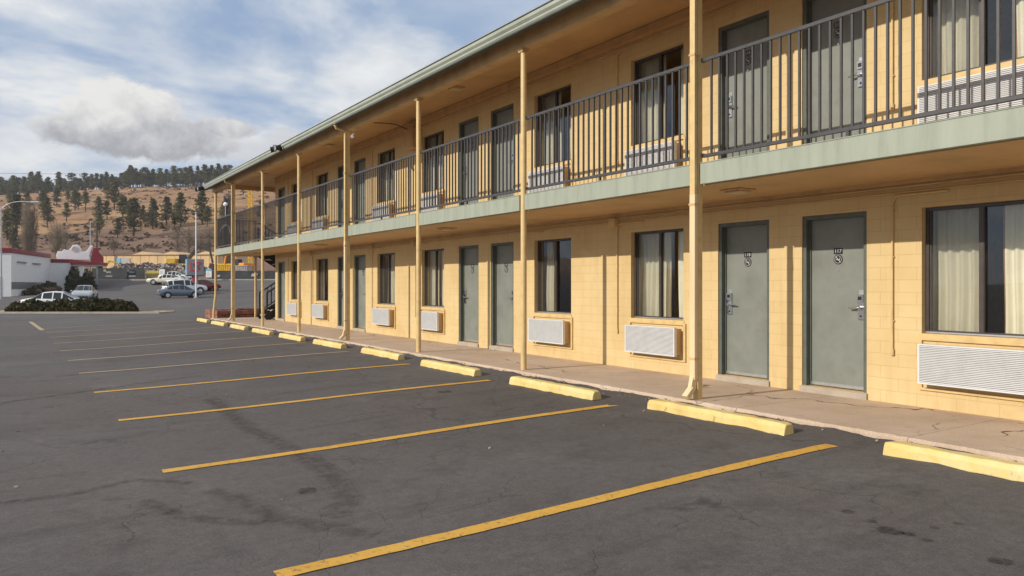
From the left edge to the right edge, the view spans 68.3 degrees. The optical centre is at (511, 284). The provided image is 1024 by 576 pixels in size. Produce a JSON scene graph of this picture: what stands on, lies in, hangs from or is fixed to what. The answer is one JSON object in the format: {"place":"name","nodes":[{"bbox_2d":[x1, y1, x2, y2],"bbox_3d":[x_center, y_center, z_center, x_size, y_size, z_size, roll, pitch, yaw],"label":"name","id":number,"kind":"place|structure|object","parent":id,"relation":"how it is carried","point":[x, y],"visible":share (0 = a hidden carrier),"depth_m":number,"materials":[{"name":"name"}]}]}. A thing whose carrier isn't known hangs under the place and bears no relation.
{"place":"outdoors","nodes":[
{"label":"outdoors","id":0,"kind":"place"},
{"bbox_2d":[94,279,274,279],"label":"pavement","id":1,"kind":"structure","parent":0,"point":[189,279],"depth_m":115.20,"materials":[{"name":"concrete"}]},
{"bbox_2d":[0,0,547,193],"label":"sky","id":2,"kind":"structure","parent":0,"point":[87,86],"materials":[{"name":"blue"}]},
{"bbox_2d":[1,322,1017,499],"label":"grit","id":3,"kind":"object","parent":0,"point":[475,367],"visible":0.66,"depth_m":9.59,"materials":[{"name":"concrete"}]},
{"bbox_2d":[0,185,1023,575],"bbox_3d":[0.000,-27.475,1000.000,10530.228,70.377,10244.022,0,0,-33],"label":"ground","id":4,"kind":"structure","parent":0,"point":[96,491],"depth_m":5.84,"materials":[{"name":"asphalt"}]},
{"bbox_2d":[0,210,18,239],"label":"pine tree","id":5,"kind":"object","parent":4,"relation":"on","point":[6,216],"visible":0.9,"depth_m":208.26,"materials":[{"name":"green plant"}]},
{"bbox_2d":[5,227,19,248],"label":"pine tree","id":6,"kind":"object","parent":4,"relation":"on","point":[14,244],"visible":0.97,"depth_m":189.08,"materials":[{"name":"green plant"}]},
{"bbox_2d":[0,193,27,233],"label":"pine tree","id":7,"kind":"object","parent":4,"relation":"on","point":[15,214],"visible":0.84,"depth_m":215.53,"materials":[{"name":"green plant"}]},
{"bbox_2d":[0,201,40,298],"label":"street lamp","id":8,"kind":"object","parent":4,"relation":"on","point":[1,244],"visible":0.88,"depth_m":77.95,"materials":[{"name":"metal"}]},
{"bbox_2d":[18,197,40,251],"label":"poplar tree","id":9,"kind":"object","parent":4,"relation":"on","point":[27,242],"visible":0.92,"depth_m":164.54,"materials":[{"name":"plant"}]},
{"bbox_2d":[22,281,62,294],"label":"shrub","id":10,"kind":"object","parent":4,"relation":"on","point":[47,286],"visible":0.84,"depth_m":95.20,"materials":[{"name":"green plant"}]},
{"bbox_2d":[36,189,50,215],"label":"pine tree","id":11,"kind":"object","parent":4,"relation":"on","point":[43,194],"visible":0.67,"depth_m":263.46,"materials":[{"name":"green plant"}]},
{"bbox_2d":[37,196,55,227],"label":"pine tree","id":12,"kind":"object","parent":4,"relation":"on","point":[48,210],"visible":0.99,"depth_m":236.74,"materials":[{"name":"green plant"}]},
{"bbox_2d":[19,291,78,302],"bbox_3d":[-31.806,1.205,53.001,4.570,1.530,2.120,0,0,-16],"label":"parked car","id":13,"kind":"object","parent":4,"relation":"on","point":[49,296],"visible":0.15,"depth_m":52.26,"materials":[{"name":"white paint"}]},
{"bbox_2d":[2,248,107,296],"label":"diner building","id":14,"kind":"structure","parent":4,"relation":"on","point":[22,270],"depth_m":96.21,"materials":[{"name":"paint"}]},
{"bbox_2d":[56,245,103,261],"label":"rooftop sign","id":15,"kind":"object","parent":14,"relation":"on","point":[74,252],"visible":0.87,"depth_m":108.63,"materials":[{"name":"plastic"}]},
{"bbox_2d":[45,219,66,258],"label":"bare tree","id":16,"kind":"object","parent":4,"relation":"on","point":[56,249],"visible":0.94,"depth_m":171.69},
{"bbox_2d":[50,187,62,206],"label":"pine tree","id":17,"kind":"object","parent":4,"relation":"on","point":[56,191],"visible":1,"depth_m":302.04,"materials":[{"name":"green plant"}]},
{"bbox_2d":[59,224,73,249],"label":"bare tree","id":18,"kind":"object","parent":4,"relation":"on","point":[68,244],"visible":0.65,"depth_m":177.93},
{"bbox_2d":[61,202,71,221],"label":"pine tree","id":19,"kind":"object","parent":4,"relation":"on","point":[66,210],"visible":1,"depth_m":248.25,"materials":[{"name":"green plant"}]},
{"bbox_2d":[63,266,80,292],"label":"shrub","id":20,"kind":"object","parent":4,"relation":"on","point":[73,280],"visible":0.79,"depth_m":103.47,"materials":[{"name":"green plant"}]},
{"bbox_2d":[68,188,80,209],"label":"pine tree","id":21,"kind":"object","parent":4,"relation":"on","point":[74,196],"visible":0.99,"depth_m":278.58,"materials":[{"name":"green plant"}]},
{"bbox_2d":[70,285,97,298],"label":"parked car","id":22,"kind":"object","parent":4,"relation":"on","point":[83,291],"visible":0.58,"depth_m":69.84,"materials":[{"name":"silver metal"}]},
{"bbox_2d":[79,191,91,211],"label":"pine tree","id":23,"kind":"object","parent":4,"relation":"on","point":[85,197],"visible":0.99,"depth_m":271.26,"materials":[{"name":"green plant"}]},
{"bbox_2d":[0,311,174,313],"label":"traffic island","id":24,"kind":"structure","parent":4,"relation":"on","point":[3,312],"depth_m":39.45,"materials":[{"name":"concrete"}]},
{"bbox_2d":[4,296,139,311],"bbox_3d":[-23.612,1.089,40.473,7.086,1.053,1.739,0,0,0],"label":"hedge","id":25,"kind":"object","parent":24,"relation":"on","point":[93,304],"visible":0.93,"depth_m":40.04,"materials":[{"name":"green plant"}]},
{"bbox_2d":[80,268,97,288],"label":"shrub","id":26,"kind":"object","parent":4,"relation":"on","point":[87,278],"visible":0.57,"depth_m":104.74,"materials":[{"name":"green plant"}]},
{"bbox_2d":[91,223,102,247],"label":"utility pole","id":27,"kind":"object","parent":4,"relation":"on","point":[96,225],"visible":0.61,"depth_m":149.94,"materials":[{"name":"brown wood"}]},
{"bbox_2d":[85,218,264,219],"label":"power wire","id":28,"kind":"object","parent":27,"relation":"attached to","point":[131,219],"visible":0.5,"depth_m":130.98,"materials":[{"name":"black metal"}]},
{"bbox_2d":[91,196,104,217],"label":"pine tree","id":29,"kind":"object","parent":4,"relation":"on","point":[98,202],"visible":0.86,"depth_m":247.02,"materials":[{"name":"green plant"}]},
{"bbox_2d":[93,211,106,233],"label":"pine tree","id":30,"kind":"object","parent":4,"relation":"on","point":[99,216],"visible":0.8,"depth_m":216.36,"materials":[{"name":"green plant"}]},
{"bbox_2d":[103,200,112,218],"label":"pine tree","id":31,"kind":"object","parent":4,"relation":"on","point":[106,208],"visible":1,"depth_m":247.95,"materials":[{"name":"green plant"}]},
{"bbox_2d":[104,179,122,209],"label":"pine tree","id":32,"kind":"object","parent":4,"relation":"on","point":[114,185],"visible":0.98,"depth_m":276.47,"materials":[{"name":"green plant"}]},
{"bbox_2d":[112,218,123,237],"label":"pine tree","id":33,"kind":"object","parent":4,"relation":"on","point":[118,224],"visible":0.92,"depth_m":211.03,"materials":[{"name":"green plant"}]},
{"bbox_2d":[92,268,144,278],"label":"construction fence","id":34,"kind":"object","parent":4,"relation":"on","point":[121,273],"visible":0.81,"depth_m":117.51,"materials":[{"name":"black fabric"}]},
{"bbox_2d":[114,195,128,225],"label":"pine tree","id":35,"kind":"object","parent":4,"relation":"on","point":[121,203],"visible":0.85,"depth_m":231.60,"materials":[{"name":"green plant"}]},
{"bbox_2d":[122,169,135,186],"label":"pine tree","id":36,"kind":"object","parent":4,"relation":"on","point":[129,181],"visible":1,"depth_m":402.61,"materials":[{"name":"green plant"}]},
{"bbox_2d":[121,197,145,237],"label":"pine tree","id":37,"kind":"object","parent":4,"relation":"on","point":[134,207],"visible":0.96,"depth_m":212.29,"materials":[{"name":"green plant"}]},
{"bbox_2d":[0,184,270,253],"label":"hillside scrub","id":38,"kind":"object","parent":4,"relation":"on","point":[130,238],"visible":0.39,"depth_m":222.26,"materials":[{"name":"plant"}]},
{"bbox_2d":[140,198,163,228],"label":"pine tree","id":39,"kind":"object","parent":4,"relation":"on","point":[153,209],"visible":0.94,"depth_m":228.27,"materials":[{"name":"green plant"}]},
{"bbox_2d":[146,270,158,278],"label":"fence banner","id":40,"kind":"object","parent":4,"relation":"on","point":[152,274],"visible":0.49,"depth_m":118.50,"materials":[{"name":"fabric"}]},
{"bbox_2d":[111,262,207,275],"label":"rubble heap","id":41,"kind":"object","parent":4,"relation":"on","point":[167,267],"visible":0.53,"depth_m":132.21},
{"bbox_2d":[159,196,171,224],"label":"pine tree","id":42,"kind":"object","parent":4,"relation":"on","point":[167,204],"visible":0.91,"depth_m":233.58,"materials":[{"name":"green plant"}]},
{"bbox_2d":[62,336,268,350],"bbox_3d":[-8.418,1.449,18.815,4.911,0.150,0.130,0,0,-35],"label":"parking line","id":43,"kind":"object","parent":4,"relation":"on","point":[164,343],"visible":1,"depth_m":18.63,"materials":[{"name":"paint"}]},
{"bbox_2d":[102,251,229,268],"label":"site building","id":44,"kind":"structure","parent":4,"relation":"on","point":[149,257],"depth_m":151.16,"materials":[{"name":"brown"}]},
{"bbox_2d":[146,274,188,284],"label":"parked car","id":45,"kind":"object","parent":4,"relation":"on","point":[158,280],"visible":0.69,"depth_m":103.11,"materials":[{"name":"beige paint"}]},
{"bbox_2d":[158,271,191,278],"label":"parked car","id":46,"kind":"object","parent":4,"relation":"on","point":[178,274],"visible":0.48,"depth_m":111.29,"materials":[{"name":"white paint"}]},
{"bbox_2d":[164,228,192,251],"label":"bare tree","id":47,"kind":"object","parent":4,"relation":"on","point":[177,240],"visible":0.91,"depth_m":177.81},
{"bbox_2d":[156,284,202,297],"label":"parked car","id":48,"kind":"object","parent":4,"relation":"on","point":[174,290],"visible":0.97,"depth_m":82.16,"materials":[{"name":"blue metal"}]},
{"bbox_2d":[167,192,191,226],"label":"pine tree","id":49,"kind":"object","parent":4,"relation":"on","point":[179,205],"visible":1,"depth_m":231.03,"materials":[{"name":"green plant"}]},
{"bbox_2d":[161,279,206,292],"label":"parked car","id":50,"kind":"object","parent":4,"relation":"on","point":[187,283],"visible":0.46,"depth_m":87.29,"materials":[{"name":"white paint"}]},
{"bbox_2d":[68,342,304,360],"bbox_3d":[-6.929,1.449,16.569,4.890,0.150,0.128,0,0,-34],"label":"parking line","id":51,"kind":"object","parent":4,"relation":"on","point":[185,351],"visible":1,"depth_m":16.39,"materials":[{"name":"paint"}]},
{"bbox_2d":[175,222,203,252],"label":"bare tree","id":52,"kind":"object","parent":4,"relation":"on","point":[189,240],"visible":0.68,"depth_m":180.60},
{"bbox_2d":[166,246,213,269],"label":"excavator","id":53,"kind":"object","parent":4,"relation":"on","point":[182,258],"visible":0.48,"depth_m":141.06,"materials":[{"name":"yellow paint"}]},
{"bbox_2d":[185,259,203,283],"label":"pole sign","id":54,"kind":"object","parent":4,"relation":"on","point":[189,267],"visible":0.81,"depth_m":89.53,"materials":[{"name":"blue metal"}]},
{"bbox_2d":[194,212,197,297],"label":"flagpole","id":55,"kind":"object","parent":4,"relation":"on","point":[195,255],"visible":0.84,"depth_m":82.45,"materials":[{"name":"metal"}]},
{"bbox_2d":[185,223,210,252],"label":"bare tree","id":56,"kind":"object","parent":4,"relation":"on","point":[199,243],"visible":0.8,"depth_m":175.80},
{"bbox_2d":[189,190,211,224],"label":"pine tree","id":57,"kind":"object","parent":4,"relation":"on","point":[200,201],"visible":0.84,"depth_m":232.24,"materials":[{"name":"green plant"}]},
{"bbox_2d":[191,219,213,250],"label":"bare tree","id":58,"kind":"object","parent":4,"relation":"on","point":[208,240],"visible":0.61,"depth_m":181.87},
{"bbox_2d":[200,169,211,182],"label":"pine tree","id":59,"kind":"object","parent":4,"relation":"on","point":[206,177],"visible":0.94,"depth_m":401.15,"materials":[{"name":"green plant"}]},
{"bbox_2d":[201,206,213,226],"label":"pine tree","id":60,"kind":"object","parent":4,"relation":"on","point":[206,209],"visible":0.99,"depth_m":226.31,"materials":[{"name":"green plant"}]},
{"bbox_2d":[198,279,220,289],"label":"parked car","id":61,"kind":"object","parent":4,"relation":"on","point":[208,284],"visible":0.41,"depth_m":92.80,"materials":[{"name":"red paint"}]},
{"bbox_2d":[79,351,349,373],"bbox_3d":[-5.409,1.449,14.291,4.856,0.150,0.130,0,0,-32],"label":"parking line","id":62,"kind":"object","parent":4,"relation":"on","point":[211,362],"visible":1,"depth_m":14.15,"materials":[{"name":"paint"}]},
{"bbox_2d":[217,194,230,264],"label":"drill rig","id":63,"kind":"object","parent":4,"relation":"on","point":[226,205],"visible":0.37,"depth_m":139.56,"materials":[{"name":"white paint"}]},
{"bbox_2d":[217,265,230,270],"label":"skip","id":64,"kind":"object","parent":4,"relation":"on","point":[223,267],"visible":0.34,"depth_m":122.00,"materials":[{"name":"yellow paint"}]},
{"bbox_2d":[205,308,265,318],"bbox_3d":[-10.325,1.190,31.728,4.478,0.380,2.172,0,0,-33],"label":"stone planter","id":65,"kind":"object","parent":4,"relation":"on","point":[239,312],"visible":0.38,"depth_m":30.22,"materials":[{"name":"brick"}]},
{"bbox_2d":[224,256,253,269],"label":"excavator","id":66,"kind":"object","parent":4,"relation":"on","point":[238,261],"visible":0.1,"depth_m":130.19,"materials":[{"name":"orange paint"}]},
{"bbox_2d":[210,270,274,278],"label":"construction fence","id":67,"kind":"object","parent":4,"relation":"on","point":[247,274],"visible":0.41,"depth_m":117.51,"materials":[{"name":"black fabric"}]},
{"bbox_2d":[235,265,251,270],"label":"skip","id":68,"kind":"object","parent":4,"relation":"on","point":[243,267],"visible":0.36,"depth_m":122.00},
{"bbox_2d":[94,364,405,392],"bbox_3d":[-3.850,1.449,11.901,4.802,0.150,0.128,0,0,-31],"label":"parking line","id":69,"kind":"object","parent":4,"relation":"on","point":[244,378],"visible":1,"depth_m":11.69,"materials":[{"name":"yellow paint"}]},
{"bbox_2d":[248,190,252,270],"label":"crane mast","id":70,"kind":"object","parent":4,"relation":"on","point":[249,206],"visible":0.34,"depth_m":145.64,"materials":[{"name":"metal"}]},
{"bbox_2d":[252,328,273,334],"bbox_3d":[-7.071,1.322,21.386,0.158,0.119,1.800,0,0,-33],"label":"parking stop","id":71,"kind":"object","parent":4,"relation":"on","point":[262,331],"visible":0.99,"depth_m":21.12,"materials":[{"name":"yellow concrete"}]},
{"bbox_2d":[279,333,305,340],"bbox_3d":[-5.582,1.323,19.122,0.160,0.119,1.800,0,0,-33],"label":"parking stop","id":72,"kind":"object","parent":4,"relation":"on","point":[292,337],"visible":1,"depth_m":18.86,"materials":[{"name":"yellow concrete"}]},
{"bbox_2d":[118,380,490,420],"bbox_3d":[-2.373,1.448,9.676,4.748,0.149,0.130,0,0,-30],"label":"parking line","id":73,"kind":"object","parent":4,"relation":"on","point":[295,401],"visible":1,"depth_m":9.45,"materials":[{"name":"yellow paint"}]},
{"bbox_2d":[313,339,346,348],"bbox_3d":[-4.112,1.323,16.957,0.161,0.120,1.800,0,0,-34],"label":"parking stop","id":74,"kind":"object","parent":4,"relation":"on","point":[330,343],"visible":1,"depth_m":16.73,"materials":[{"name":"yellow concrete"}]},
{"bbox_2d":[361,347,404,359],"bbox_3d":[-2.515,1.323,14.567,0.159,0.120,1.800,0,0,-33],"label":"parking stop","id":75,"kind":"object","parent":4,"relation":"on","point":[383,353],"visible":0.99,"depth_m":14.35,"materials":[{"name":"yellow concrete"}]},
{"bbox_2d":[162,405,617,472],"bbox_3d":[-0.835,1.448,7.402,4.742,0.148,0.127,0,0,-32],"label":"parking line","id":76,"kind":"object","parent":4,"relation":"on","point":[344,444],"visible":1,"depth_m":7.08,"materials":[{"name":"yellow paint"}]},
{"bbox_2d":[420,359,481,376],"bbox_3d":[-1.008,1.322,12.109,0.158,0.119,1.800,0,0,-33],"label":"parking stop","id":77,"kind":"object","parent":4,"relation":"on","point":[457,368],"visible":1,"depth_m":11.92,"materials":[{"name":"yellow concrete"}]},
{"bbox_2d":[273,444,836,575],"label":"parking line","id":78,"kind":"object","parent":4,"relation":"on","point":[339,560],"visible":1,"depth_m":4.77,"materials":[{"name":"yellow paint"}]},
{"bbox_2d":[509,376,600,399],"bbox_3d":[0.516,1.323,9.766,0.160,0.119,1.800,0,0,-34],"label":"parking stop","id":79,"kind":"object","parent":4,"relation":"on","point":[568,390],"visible":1,"depth_m":9.57,"materials":[{"name":"yellow concrete"}]},
{"bbox_2d":[195,0,1023,420],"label":"motel building","id":80,"kind":"structure","parent":4,"relation":"on","point":[819,196],"depth_m":10.32,"materials":[{"name":"paint"}]},
{"bbox_2d":[277,262,284,320],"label":"door","id":81,"kind":"structure","parent":80,"relation":"in","point":[281,264],"depth_m":27.56,"materials":[{"name":"grey paint"}]},
{"bbox_2d":[279,187,284,237],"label":"door","id":82,"kind":"structure","parent":80,"relation":"in","point":[282,190],"depth_m":27.63,"materials":[{"name":"grey paint"}]},
{"bbox_2d":[291,261,296,300],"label":"window","id":83,"kind":"structure","parent":80,"relation":"in","point":[294,299],"depth_m":26.36,"materials":[{"name":"black glass"}]},
{"bbox_2d":[316,258,327,302],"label":"window","id":84,"kind":"structure","parent":80,"relation":"in","point":[324,261],"depth_m":24.06,"materials":[{"name":"black glass"}]},
{"bbox_2d":[318,172,327,217],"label":"window","id":85,"kind":"structure","parent":80,"relation":"in","point":[324,176],"depth_m":24.02,"materials":[{"name":"black glass"}]},
{"bbox_2d":[336,256,343,328],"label":"door","id":86,"kind":"structure","parent":80,"relation":"in","point":[340,259],"depth_m":22.53,"materials":[{"name":"grey paint"}]},
{"bbox_2d":[338,165,343,226],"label":"door","id":87,"kind":"structure","parent":80,"relation":"in","point":[340,169],"depth_m":22.53,"materials":[{"name":"grey paint"}]},
{"bbox_2d":[353,255,365,331],"bbox_3d":[-4.201,0.238,21.125,0.190,2.144,0.870,0,0,-33],"label":"door","id":88,"kind":"structure","parent":80,"relation":"in","point":[360,260],"depth_m":21.32,"materials":[{"name":"grey paint"}]},
{"bbox_2d":[355,157,365,223],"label":"door","id":89,"kind":"structure","parent":80,"relation":"in","point":[360,165],"depth_m":21.32,"materials":[{"name":"grey paint"}]},
{"bbox_2d":[377,253,394,306],"bbox_3d":[-3.140,-0.140,19.635,0.290,1.440,1.236,0,0,-33],"label":"window","id":90,"kind":"structure","parent":80,"relation":"in","point":[391,256],"depth_m":19.78,"materials":[{"name":"black glass"}]},
{"bbox_2d":[378,148,394,204],"bbox_3d":[-3.184,-2.820,19.707,0.295,1.440,1.410,0,0,-33],"label":"window","id":91,"kind":"structure","parent":80,"relation":"in","point":[388,155],"depth_m":20.07,"materials":[{"name":"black glass"}]},
{"bbox_2d":[421,249,443,309],"bbox_3d":[-1.763,-0.140,17.545,0.296,1.440,1.318,0,0,-33],"label":"window","id":92,"kind":"structure","parent":80,"relation":"in","point":[434,255],"depth_m":17.70,"materials":[{"name":"black glass"}]},
{"bbox_2d":[421,131,443,194],"bbox_3d":[-1.742,-2.820,17.511,0.293,1.440,1.412,0,0,-33],"label":"window","id":93,"kind":"structure","parent":80,"relation":"in","point":[435,139],"depth_m":17.86,"materials":[{"name":"glass"}]},
{"bbox_2d":[457,245,478,346],"bbox_3d":[-0.872,0.238,16.062,0.190,2.144,0.870,0,0,-33],"label":"door","id":94,"kind":"structure","parent":80,"relation":"in","point":[468,255],"depth_m":16.19,"materials":[{"name":"grey paint"}]},
{"bbox_2d":[459,116,478,205],"bbox_3d":[-0.860,-2.447,16.070,0.160,2.134,0.838,0,0,-33],"label":"door","id":95,"kind":"structure","parent":80,"relation":"in","point":[471,126],"depth_m":16.19,"materials":[{"name":"grey paint"}]},
{"bbox_2d":[489,242,513,351],"bbox_3d":[-0.147,0.238,14.959,0.190,2.144,0.870,0,0,-33],"label":"door","id":96,"kind":"structure","parent":80,"relation":"in","point":[502,254],"depth_m":15.07,"materials":[{"name":"grey paint"}]},
{"bbox_2d":[491,103,513,199],"bbox_3d":[-0.135,-2.447,14.967,0.160,2.134,0.838,0,0,-33],"label":"door","id":97,"kind":"structure","parent":80,"relation":"in","point":[503,115],"depth_m":15.06,"materials":[{"name":"grey paint"}]},
{"bbox_2d":[533,238,571,316],"bbox_3d":[0.829,-0.140,13.596,0.287,1.440,1.150,0,0,-33],"label":"window","id":98,"kind":"structure","parent":80,"relation":"in","point":[552,295],"depth_m":13.93,"materials":[{"name":"brown metal"}]},
{"bbox_2d":[533,85,571,169],"bbox_3d":[0.809,-2.820,13.635,0.297,1.440,1.408,0,0,-33],"label":"window","id":99,"kind":"structure","parent":80,"relation":"in","point":[552,99],"depth_m":13.93,"materials":[{"name":"black glass"}]},
{"bbox_2d":[629,229,683,323],"bbox_3d":[2.254,-0.140,11.432,0.292,1.440,1.422,0,0,-33],"label":"window","id":100,"kind":"structure","parent":80,"relation":"in","point":[655,246],"depth_m":11.62,"materials":[{"name":"fabric"}]},
{"bbox_2d":[629,44,683,148],"bbox_3d":[2.257,-2.820,11.432,0.297,1.440,1.410,0,0,-33],"label":"window","id":101,"kind":"structure","parent":80,"relation":"in","point":[656,63],"depth_m":11.72,"materials":[{"name":"glass"}]},
{"bbox_2d":[716,220,769,386],"bbox_3d":[3.105,0.238,10.012,0.190,2.144,0.870,0,0,-33],"label":"door","id":102,"kind":"structure","parent":80,"relation":"in","point":[743,246],"depth_m":10.07,"materials":[{"name":"grey paint"}]},
{"bbox_2d":[719,10,768,158],"bbox_3d":[3.118,-2.447,10.020,0.160,2.134,0.838,0,0,-33],"label":"door","id":103,"kind":"structure","parent":80,"relation":"in","point":[756,27],"depth_m":10.05,"materials":[{"name":"grey paint"}]},
{"bbox_2d":[799,211,867,399],"bbox_3d":[3.830,0.238,8.909,0.190,2.144,0.870,0,0,-33],"label":"door","id":104,"kind":"structure","parent":80,"relation":"in","point":[834,245],"depth_m":8.95,"materials":[{"name":"grey paint"}]},
{"bbox_2d":[803,0,866,143],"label":"door","id":105,"kind":"structure","parent":80,"relation":"in","point":[813,10],"depth_m":8.98,"materials":[{"name":"grey paint"}]},
{"bbox_2d":[919,200,1023,343],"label":"window","id":106,"kind":"structure","parent":80,"relation":"in","point":[956,236],"depth_m":7.85,"materials":[{"name":"fabric"}]},
{"bbox_2d":[919,0,1023,84],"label":"window","id":107,"kind":"structure","parent":80,"relation":"in","point":[975,5],"depth_m":7.88,"materials":[{"name":"glass"}]},
{"bbox_2d":[210,317,1023,462],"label":"walkway","id":108,"kind":"structure","parent":4,"relation":"on","point":[994,437],"depth_m":8.60,"materials":[{"name":"concrete"}]},
{"bbox_2d":[647,399,793,435],"bbox_3d":[2.048,1.322,7.663,0.160,0.120,1.800,0,0,-33],"label":"parking stop","id":109,"kind":"object","parent":4,"relation":"on","point":[776,427],"visible":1,"depth_m":7.49,"materials":[{"name":"yellow concrete"}]},
{"bbox_2d":[883,441,1023,481],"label":"parking stop","id":110,"kind":"object","parent":4,"relation":"on","point":[996,467],"visible":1,"depth_m":5.63,"materials":[{"name":"yellow concrete"}]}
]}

